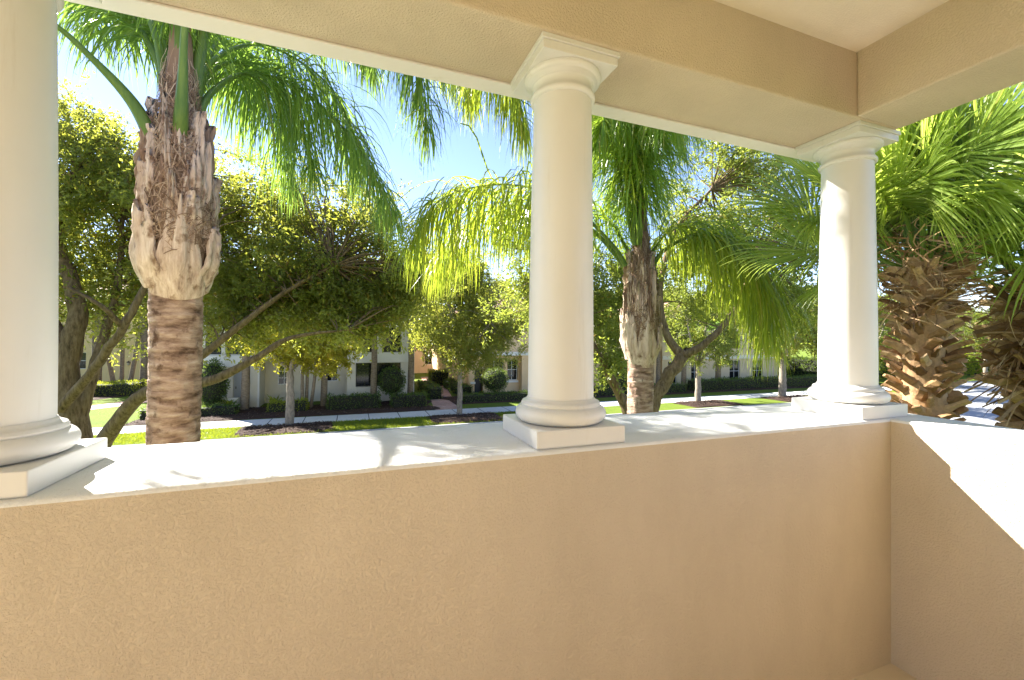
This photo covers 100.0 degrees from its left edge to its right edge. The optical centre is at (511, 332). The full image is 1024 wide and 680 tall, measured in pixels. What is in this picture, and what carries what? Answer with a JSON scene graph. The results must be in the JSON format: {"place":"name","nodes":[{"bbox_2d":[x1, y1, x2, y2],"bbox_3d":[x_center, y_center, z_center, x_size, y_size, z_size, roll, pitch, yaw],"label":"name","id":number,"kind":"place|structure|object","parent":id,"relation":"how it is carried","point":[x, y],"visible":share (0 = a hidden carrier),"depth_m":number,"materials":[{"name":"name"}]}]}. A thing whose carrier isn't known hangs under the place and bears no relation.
{"place":"outdoors","nodes":[
{"label":"outdoors","id":0,"kind":"place"},
{"bbox_2d":[59,285,140,381],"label":"apartment building","id":1,"kind":"structure","parent":0,"point":[85,359],"depth_m":39.71,"materials":[{"name":"beige paint"}]},
{"bbox_2d":[80,352,85,368],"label":"window","id":2,"kind":"structure","parent":1,"relation":"in","point":[83,361],"depth_m":38.99,"materials":[{"name":"grey glass"}]},
{"bbox_2d":[91,400,146,409],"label":"garden path","id":3,"kind":"structure","parent":0,"point":[108,405],"depth_m":26.30,"materials":[{"name":"white concrete"}]},
{"bbox_2d":[202,300,414,406],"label":"apartment building","id":4,"kind":"structure","parent":0,"point":[266,382],"depth_m":28.24,"materials":[{"name":"beige paint"}]},
{"bbox_2d":[208,328,221,353],"bbox_3d":[-18.064,0.508,26.170,0.820,1.583,0.060,1,-1,-20],"label":"window","id":5,"kind":"structure","parent":4,"relation":"in","point":[216,328],"depth_m":26.15,"materials":[{"name":"grey glass"}]},
{"bbox_2d":[234,371,241,402],"bbox_3d":[-16.755,3.382,26.409,0.611,2.119,0.090,1,-1,-20],"label":"door","id":6,"kind":"structure","parent":4,"relation":"in","point":[237,377],"depth_m":26.36,"materials":[{"name":"grey paint"}]},
{"bbox_2d":[278,365,286,384],"bbox_3d":[-14.938,2.738,28.194,0.748,1.311,0.060,1,-1,-20],"label":"window","id":7,"kind":"structure","parent":4,"relation":"in","point":[282,378],"depth_m":28.15,"materials":[{"name":"grey glass"}]},
{"bbox_2d":[328,361,337,380],"bbox_3d":[-12.236,2.610,29.200,0.738,1.347,0.060,1,-1,-20],"label":"window","id":8,"kind":"structure","parent":4,"relation":"in","point":[329,378],"depth_m":29.22,"materials":[{"name":"grey glass"}]},
{"bbox_2d":[356,337,371,351],"bbox_3d":[-9.777,0.466,28.721,1.218,1.650,0.060,1,-1,-20],"label":"window","id":9,"kind":"structure","parent":4,"relation":"in","point":[370,349],"depth_m":28.76,"materials":[{"name":"grey glass"}]},
{"bbox_2d":[356,363,399,386],"bbox_3d":[-9.018,2.798,28.989,2.879,1.581,0.060,1,-1,-20],"label":"window","id":10,"kind":"structure","parent":4,"relation":"in","point":[363,372],"depth_m":28.72,"materials":[{"name":"black glass"}]},
{"bbox_2d":[382,328,400,351],"bbox_3d":[-8.229,0.484,29.298,1.235,1.650,0.060,1,-1,-20],"label":"window","id":11,"kind":"structure","parent":4,"relation":"in","point":[396,345],"depth_m":29.32,"materials":[{"name":"black glass"}]},
{"bbox_2d":[93,410,608,444],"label":"grass","id":12,"kind":"structure","parent":0,"point":[362,425],"depth_m":20.54,"materials":[{"name":"green plant"}]},
{"bbox_2d":[414,308,451,372],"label":"apartment building","id":13,"kind":"structure","parent":0,"point":[419,363],"depth_m":51.40,"materials":[{"name":"orange paint"}]},
{"bbox_2d":[425,351,431,364],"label":"window","id":14,"kind":"structure","parent":13,"relation":"in","point":[430,358],"depth_m":51.89,"materials":[{"name":"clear glass"}]},
{"bbox_2d":[421,377,456,409],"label":"brick path","id":15,"kind":"structure","parent":0,"point":[441,404],"depth_m":28.59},
{"bbox_2d":[92,387,890,434],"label":"pavement","id":16,"kind":"structure","parent":0,"point":[222,424],"depth_m":23.86,"materials":[{"name":"concrete"}]},
{"bbox_2d":[57,9,1022,311],"label":"sky","id":17,"kind":"structure","parent":0,"point":[466,159],"materials":[{"name":"blue"}]},
{"bbox_2d":[89,347,996,445],"bbox_3d":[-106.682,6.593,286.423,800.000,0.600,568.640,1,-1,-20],"label":"lawn","id":18,"kind":"structure","parent":0,"point":[100,418],"depth_m":27.77,"materials":[{"name":"green plant"}]},
{"bbox_2d":[93,395,123,399],"bbox_3d":[-31.918,4.361,29.526,13.307,0.249,14.666,1,-1,-20],"label":"mulch bed","id":19,"kind":"object","parent":18,"relation":"on","point":[99,397],"visible":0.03,"depth_m":29.50,"materials":[{"name":"brown soil"}]},
{"bbox_2d":[66,294,123,381],"bbox_3d":[-31.888,0.640,32.919,3.667,7.774,3.506,0,-1,37],"label":"slim palm","id":20,"kind":"object","parent":19,"relation":"on","point":[93,348],"visible":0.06,"depth_m":32.75,"materials":[{"name":"plant"}]},
{"bbox_2d":[89,308,119,382],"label":"slim palm","id":21,"kind":"object","parent":19,"relation":"on","point":[111,371],"visible":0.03,"depth_m":33.93,"materials":[{"name":"grey plant"}]},
{"bbox_2d":[94,378,146,395],"bbox_3d":[-31.207,3.950,29.972,8.906,1.310,2.438,1,-1,-20],"label":"hedge","id":22,"kind":"object","parent":19,"relation":"on","point":[119,388],"visible":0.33,"depth_m":30.37,"materials":[{"name":"green plant"}]},
{"bbox_2d":[101,293,143,380],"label":"slim palm","id":23,"kind":"object","parent":19,"relation":"on","point":[122,364],"visible":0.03,"depth_m":34.20,"materials":[{"name":"plant"}]},
{"bbox_2d":[123,300,141,381],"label":"slim palm","id":24,"kind":"object","parent":19,"relation":"on","point":[132,369],"visible":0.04,"depth_m":34.46,"materials":[{"name":"grey plant"}]},
{"bbox_2d":[125,298,148,385],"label":"slim palm","id":25,"kind":"object","parent":19,"relation":"on","point":[144,361],"visible":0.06,"depth_m":34.60,"materials":[{"name":"grey plant"}]},
{"bbox_2d":[125,400,439,425],"bbox_3d":[-12.425,4.459,25.067,15.991,0.341,4.538,1,-1,-20],"label":"mulch bed","id":26,"kind":"object","parent":18,"relation":"on","point":[255,412],"visible":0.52,"depth_m":24.20,"materials":[{"name":"brown soil"}]},
{"bbox_2d":[136,401,240,419],"bbox_3d":[-17.239,4.166,23.104,4.665,0.964,1.381,1,-1,-20],"label":"hedge","id":27,"kind":"object","parent":26,"relation":"on","point":[224,409],"visible":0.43,"depth_m":23.20,"materials":[{"name":"green plant"}]},
{"bbox_2d":[201,357,230,405],"bbox_3d":[-17.040,2.937,24.471,1.814,3.161,1.710,1,-1,-20],"label":"shrub","id":28,"kind":"object","parent":26,"relation":"on","point":[216,392],"visible":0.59,"depth_m":24.15,"materials":[{"name":"green plant"}]},
{"bbox_2d":[219,398,242,404],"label":"strappy plant","id":29,"kind":"object","parent":26,"relation":"on","point":[227,402],"visible":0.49,"depth_m":24.45,"materials":[{"name":"green plant"}]},
{"bbox_2d":[218,327,274,409],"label":"slim palm","id":30,"kind":"object","parent":26,"relation":"on","point":[245,391],"visible":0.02,"depth_m":24.86,"materials":[{"name":"grey plant"}]},
{"bbox_2d":[266,394,284,401],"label":"strappy plant","id":31,"kind":"object","parent":26,"relation":"on","point":[274,398],"visible":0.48,"depth_m":25.19,"materials":[{"name":"green plant"}]},
{"bbox_2d":[265,396,309,412],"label":"hedge","id":32,"kind":"object","parent":26,"relation":"on","point":[275,405],"visible":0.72,"depth_m":24.40,"materials":[{"name":"green plant"}]},
{"bbox_2d":[300,365,303,400],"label":"slim palm","id":33,"kind":"object","parent":26,"relation":"on","point":[302,387],"visible":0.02,"depth_m":25.55,"materials":[{"name":"grey plant"}]},
{"bbox_2d":[305,367,308,404],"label":"slim palm","id":34,"kind":"object","parent":26,"relation":"on","point":[306,386],"visible":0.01,"depth_m":25.83,"materials":[{"name":"grey plant"}]},
{"bbox_2d":[309,363,316,407],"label":"slim palm","id":35,"kind":"object","parent":26,"relation":"on","point":[312,392],"visible":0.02,"depth_m":25.85,"materials":[{"name":"grey plant"}]},
{"bbox_2d":[320,363,327,405],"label":"slim palm","id":36,"kind":"object","parent":26,"relation":"on","point":[324,387],"visible":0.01,"depth_m":26.34,"materials":[{"name":"grey plant"}]},
{"bbox_2d":[325,390,381,409],"bbox_3d":[-9.498,4.104,25.792,3.293,1.220,1.432,1,-1,-20],"label":"hedge","id":37,"kind":"object","parent":26,"relation":"on","point":[354,401],"visible":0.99,"depth_m":25.44,"materials":[{"name":"green plant"}]},
{"bbox_2d":[370,323,397,394],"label":"slim palm","id":38,"kind":"object","parent":26,"relation":"on","point":[373,386],"visible":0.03,"depth_m":27.18,"materials":[{"name":"grey plant"}]},
{"bbox_2d":[389,389,427,407],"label":"hedge","id":39,"kind":"object","parent":26,"relation":"on","point":[408,399],"visible":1,"depth_m":26.48,"materials":[{"name":"green plant"}]},
{"bbox_2d":[407,307,421,393],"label":"slim palm","id":40,"kind":"object","parent":26,"relation":"on","point":[410,387],"visible":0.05,"depth_m":28.09,"materials":[{"name":"grey plant"}]},
{"bbox_2d":[230,420,335,437],"bbox_3d":[-10.569,4.433,20.131,4.363,0.289,2.500,1,-1,-20],"label":"mulch bed","id":41,"kind":"object","parent":18,"relation":"on","point":[268,429],"visible":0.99,"depth_m":19.87,"materials":[{"name":"brown soil"}]},
{"bbox_2d":[227,274,359,424],"bbox_3d":[-10.608,0.555,20.991,6.265,8.078,5.950,1,-1,-20],"label":"street tree","id":42,"kind":"object","parent":41,"relation":"on","point":[291,362],"visible":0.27,"depth_m":20.78,"materials":[{"name":"green plant"}]},
{"bbox_2d":[377,365,406,395],"bbox_3d":[-7.740,3.328,27.603,1.970,2.587,1.978,1,-1,-20],"label":"round shrub","id":43,"kind":"object","parent":18,"relation":"on","point":[391,380],"visible":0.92,"depth_m":27.15,"materials":[{"name":"green plant"}]},
{"bbox_2d":[416,378,443,399],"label":"hedge","id":44,"kind":"object","parent":18,"relation":"on","point":[433,389],"visible":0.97,"depth_m":30.73,"materials":[{"name":"green plant"}]},
{"bbox_2d":[426,368,447,385],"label":"hedge","id":45,"kind":"object","parent":18,"relation":"on","point":[436,376],"visible":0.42,"depth_m":38.26,"materials":[{"name":"green plant"}]},
{"bbox_2d":[442,377,473,393],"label":"hedge","id":46,"kind":"object","parent":18,"relation":"on","point":[450,384],"visible":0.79,"depth_m":33.45,"materials":[{"name":"green plant"}]},
{"bbox_2d":[426,412,502,423],"bbox_3d":[-2.466,4.531,23.199,4.161,0.305,2.518,1,-1,-20],"label":"mulch bed","id":47,"kind":"object","parent":18,"relation":"on","point":[463,417],"visible":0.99,"depth_m":22.88,"materials":[{"name":"brown soil"}]},
{"bbox_2d":[404,234,528,413],"bbox_3d":[-2.909,-0.596,24.856,9.216,10.589,7.898,1,-1,-20],"label":"street tree","id":48,"kind":"object","parent":18,"relation":"on","point":[464,348],"visible":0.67,"depth_m":23.22,"materials":[{"name":"green plant"}]},
{"bbox_2d":[479,367,508,391],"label":"round shrub","id":49,"kind":"object","parent":18,"relation":"on","point":[496,381],"visible":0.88,"depth_m":29.93,"materials":[{"name":"green plant"}]},
{"bbox_2d":[475,273,514,303],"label":"background tree","id":50,"kind":"object","parent":18,"relation":"on","point":[498,288],"visible":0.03,"depth_m":53.09,"materials":[{"name":"green plant"}]},
{"bbox_2d":[432,300,665,393],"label":"apartment building","id":51,"kind":"structure","parent":18,"relation":"on","point":[517,379],"depth_m":34.70,"materials":[{"name":"beige paint"}]},
{"bbox_2d":[474,369,481,392],"bbox_3d":[-2.770,3.800,34.029,0.791,1.844,0.060,1,-1,-20],"label":"door","id":52,"kind":"structure","parent":51,"relation":"in","point":[477,386],"depth_m":34.03,"materials":[{"name":"brown metal"}]},
{"bbox_2d":[485,358,502,372],"bbox_3d":[-1.458,2.913,34.422,1.535,1.776,0.010,1,-1,-20],"label":"window","id":53,"kind":"structure","parent":51,"relation":"in","point":[496,358],"depth_m":34.53,"materials":[{"name":"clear glass"}]},
{"bbox_2d":[507,359,516,379],"bbox_3d":[-0.035,2.991,34.946,0.927,1.704,0.060,1,-1,-20],"label":"window","id":54,"kind":"structure","parent":51,"relation":"in","point":[512,371],"depth_m":34.96,"materials":[{"name":"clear glass"}]},
{"bbox_2d":[441,391,694,404],"bbox_3d":[4.924,4.686,32.917,21.141,0.289,4.075,1,-1,-20],"label":"mulch bed","id":55,"kind":"object","parent":18,"relation":"on","point":[452,399],"visible":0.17,"depth_m":30.05,"materials":[{"name":"brown soil"}]},
{"bbox_2d":[462,389,527,402],"bbox_3d":[0.226,4.433,30.047,7.861,1.043,1.413,1,-1,-20],"label":"hedge","id":56,"kind":"object","parent":55,"relation":"on","point":[502,395],"visible":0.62,"depth_m":29.19,"materials":[{"name":"green plant"}]},
{"bbox_2d":[598,359,627,386],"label":"shrub","id":57,"kind":"object","parent":55,"relation":"on","point":[621,381],"visible":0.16,"depth_m":33.25,"materials":[{"name":"green plant"}]},
{"bbox_2d":[593,381,686,395],"bbox_3d":[9.536,4.423,33.723,9.839,1.109,1.431,1,-1,-20],"label":"hedge","id":58,"kind":"object","parent":55,"relation":"on","point":[678,387],"visible":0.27,"depth_m":32.95,"materials":[{"name":"green plant"}]},
{"bbox_2d":[656,328,674,382],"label":"slim palm","id":59,"kind":"object","parent":55,"relation":"on","point":[658,367],"visible":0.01,"depth_m":36.74,"materials":[{"name":"plant"}]},
{"bbox_2d":[663,277,705,302],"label":"background tree","id":60,"kind":"object","parent":18,"relation":"on","point":[673,283],"visible":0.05,"depth_m":56.89,"materials":[{"name":"green plant"}]},
{"bbox_2d":[674,399,744,407],"bbox_3d":[13.248,4.714,29.045,4.355,0.252,2.523,1,-1,-20],"label":"mulch bed","id":61,"kind":"object","parent":18,"relation":"on","point":[708,403],"visible":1,"depth_m":28.60,"materials":[{"name":"brown soil"}]},
{"bbox_2d":[663,286,749,400],"bbox_3d":[13.219,0.749,29.838,6.965,8.259,7.006,1,-1,-20],"label":"street tree","id":62,"kind":"object","parent":61,"relation":"on","point":[727,337],"visible":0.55,"depth_m":29.04,"materials":[{"name":"green plant"}]},
{"bbox_2d":[686,385,811,392],"bbox_3d":[24.611,4.940,40.508,23.073,0.278,4.636,1,-1,-20],"label":"mulch bed","id":63,"kind":"object","parent":18,"relation":"on","point":[748,389],"visible":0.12,"depth_m":37.07,"materials":[{"name":"brown soil"}]},
{"bbox_2d":[665,320,700,386],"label":"slim palm","id":64,"kind":"object","parent":63,"relation":"on","point":[683,375],"visible":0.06,"depth_m":36.90,"materials":[{"name":"grey plant"}]},
{"bbox_2d":[704,321,738,379],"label":"slim palm","id":65,"kind":"object","parent":63,"relation":"on","point":[717,373],"visible":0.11,"depth_m":38.50,"materials":[{"name":"plant"}]},
{"bbox_2d":[686,374,816,390],"bbox_3d":[24.113,4.495,39.467,19.530,1.366,1.650,1,-1,-20],"label":"hedge","id":66,"kind":"object","parent":63,"relation":"on","point":[722,383],"visible":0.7,"depth_m":37.73,"materials":[{"name":"green plant"}]},
{"bbox_2d":[761,394,807,401],"bbox_3d":[21.026,4.834,31.909,4.764,0.301,2.427,1,-1,-20],"label":"mulch bed","id":67,"kind":"object","parent":18,"relation":"on","point":[787,398],"visible":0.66,"depth_m":31.77,"materials":[{"name":"brown soil"}]},
{"bbox_2d":[733,284,817,396],"bbox_3d":[21.078,0.311,32.926,8.367,9.319,8.284,0,-1,24],"label":"street tree","id":68,"kind":"object","parent":67,"relation":"on","point":[782,386],"visible":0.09,"depth_m":32.63,"materials":[{"name":"green plant"}]},
{"bbox_2d":[796,282,817,355],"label":"background tree","id":69,"kind":"object","parent":18,"relation":"on","point":[816,337],"visible":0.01,"depth_m":60.36,"materials":[{"name":"green plant"}]},
{"bbox_2d":[778,355,881,383],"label":"hedge","id":70,"kind":"object","parent":18,"relation":"on","point":[806,365],"visible":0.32,"depth_m":48.48,"materials":[{"name":"green plant"}]},
{"bbox_2d":[878,311,890,351],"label":"street tree","id":71,"kind":"object","parent":18,"relation":"on","point":[880,323],"visible":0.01,"depth_m":42.65,"materials":[{"name":"green plant"}]},
{"bbox_2d":[878,291,899,369],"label":"street tree","id":72,"kind":"object","parent":18,"relation":"on","point":[880,337],"visible":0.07,"depth_m":35.55,"materials":[{"name":"green plant"}]},
{"bbox_2d":[884,320,972,348],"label":"street tree","id":73,"kind":"object","parent":18,"relation":"on","point":[956,330],"visible":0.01,"depth_m":46.30,"materials":[{"name":"green plant"}]},
{"bbox_2d":[879,352,998,378],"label":"hedge","id":74,"kind":"object","parent":18,"relation":"on","point":[972,367],"visible":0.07,"depth_m":54.64,"materials":[{"name":"green plant"}]},
{"bbox_2d":[957,304,984,347],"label":"background tree","id":75,"kind":"object","parent":18,"relation":"on","point":[966,327],"visible":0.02,"depth_m":64.04,"materials":[{"name":"green plant"}]},
{"bbox_2d":[952,307,1001,374],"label":"street tree","id":76,"kind":"object","parent":18,"relation":"on","point":[966,332],"visible":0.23,"depth_m":50.33,"materials":[{"name":"green plant"}]},
{"bbox_2d":[661,303,777,383],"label":"apartment building","id":77,"kind":"structure","parent":0,"point":[734,371],"depth_m":43.66,"materials":[{"name":"beige paint"}]},
{"bbox_2d":[691,363,695,379],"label":"window","id":78,"kind":"structure","parent":77,"relation":"in","point":[693,369],"depth_m":41.92,"materials":[{"name":"clear glass"}]},
{"bbox_2d":[730,360,738,378],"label":"window","id":79,"kind":"structure","parent":77,"relation":"in","point":[734,371],"depth_m":43.77,"materials":[{"name":"clear glass"}]},
{"bbox_2d":[753,360,761,376],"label":"window","id":80,"kind":"structure","parent":77,"relation":"in","point":[755,373],"depth_m":44.88,"materials":[{"name":"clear glass"}]},
{"bbox_2d":[851,663,917,679],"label":"floor","id":81,"kind":"structure","parent":0,"point":[890,671],"depth_m":1.82,"materials":[{"name":"beige tile"}]},
{"bbox_2d":[0,403,922,679],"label":"parapet wall","id":82,"kind":"structure","parent":81,"relation":"on","point":[740,543],"depth_m":1.25,"materials":[{"name":"beige paint"}]},
{"bbox_2d":[0,0,107,498],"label":"column","id":83,"kind":"structure","parent":82,"relation":"on","point":[43,444],"depth_m":0.99,"materials":[{"name":"white paint"}]},
{"bbox_2d":[503,31,624,449],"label":"column","id":84,"kind":"structure","parent":82,"relation":"on","point":[558,80],"depth_m":1.43,"materials":[{"name":"white paint"}]},
{"bbox_2d":[792,120,907,419],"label":"column","id":85,"kind":"structure","parent":82,"relation":"on","point":[846,385],"depth_m":1.97,"materials":[{"name":"white paint"}]},
{"bbox_2d":[891,416,1023,679],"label":"parapet wall","id":86,"kind":"structure","parent":81,"relation":"on","point":[957,549],"depth_m":1.69,"materials":[{"name":"beige paint"}]},
{"bbox_2d":[953,381,999,390],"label":"road","id":87,"kind":"structure","parent":0,"point":[970,384],"depth_m":41.23,"materials":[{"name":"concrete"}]},
{"bbox_2d":[951,391,1009,424],"bbox_3d":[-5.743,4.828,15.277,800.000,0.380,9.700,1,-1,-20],"label":"road","id":88,"kind":"structure","parent":0,"point":[976,413],"depth_m":28.36,"materials":[{"name":"grey asphalt"}]},
{"bbox_3d":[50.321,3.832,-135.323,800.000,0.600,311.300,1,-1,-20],"label":"lawn","id":89,"kind":"structure","parent":0,"visible":0},
{"bbox_2d":[58,70,467,447],"bbox_3d":[-6.985,-0.692,9.412,12.005,10.324,5.220,1,-1,-6],"label":"live oak","id":90,"kind":"object","parent":89,"relation":"on","point":[324,292],"visible":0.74,"depth_m":8.49,"materials":[{"name":"green plant"}]},
{"bbox_2d":[57,1,533,444],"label":"queen palm","id":91,"kind":"object","parent":89,"relation":"on","point":[175,245],"visible":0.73,"depth_m":3.37,"materials":[{"name":"green plant"}]},
{"bbox_2d":[378,83,817,413],"bbox_3d":[0.932,0.171,5.354,4.971,8.613,3.540,1,-1,-20],"label":"queen palm","id":92,"kind":"object","parent":89,"relation":"on","point":[635,158],"visible":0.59,"depth_m":5.17,"materials":[{"name":"green plant"}]},
{"bbox_2d":[476,138,819,413],"bbox_3d":[4.288,-0.578,11.356,10.885,10.344,4.293,0,-1,-2],"label":"live oak","id":93,"kind":"object","parent":89,"relation":"on","point":[606,312],"visible":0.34,"depth_m":10.58,"materials":[{"name":"green plant"}]},
{"bbox_2d":[716,81,1023,420],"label":"fan palm","id":94,"kind":"object","parent":89,"relation":"on","point":[946,171],"visible":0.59,"depth_m":3.08,"materials":[{"name":"green plant"}]},
{"bbox_2d":[877,95,1023,429],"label":"fan palm","id":95,"kind":"object","parent":89,"relation":"on","point":[1005,354],"visible":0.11,"depth_m":4.00,"materials":[{"name":"plant"}]},
{"bbox_3d":[0.182,0.000,-2.066,6.100,3.400,0.200,1,-1,-20],"label":"rear wall","id":96,"kind":"object","parent":89,"relation":"on","visible":0},
{"bbox_2d":[713,0,948,51],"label":"ceiling","id":97,"kind":"structure","parent":96,"relation":"attached to","point":[855,25],"depth_m":1.65,"materials":[{"name":"beige paint"}]},
{"bbox_2d":[64,0,897,162],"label":"beam","id":98,"kind":"structure","parent":97,"relation":"attached to","point":[712,70],"depth_m":1.52,"materials":[{"name":"beige paint"}]},
{"bbox_2d":[857,0,1023,127],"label":"beam","id":99,"kind":"structure","parent":96,"relation":"attached to","point":[948,55],"depth_m":1.62,"materials":[{"name":"beige paint"}]},
{"bbox_3d":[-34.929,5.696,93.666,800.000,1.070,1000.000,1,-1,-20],"label":"ground","id":100,"kind":"structure","parent":0,"visible":0},
{"bbox_2d":[111,389,997,447],"bbox_3d":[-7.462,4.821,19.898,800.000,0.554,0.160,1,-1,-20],"label":"kerb","id":101,"kind":"structure","parent":100,"relation":"on","point":[454,424],"depth_m":20.51,"materials":[{"name":"concrete"}]}
]}

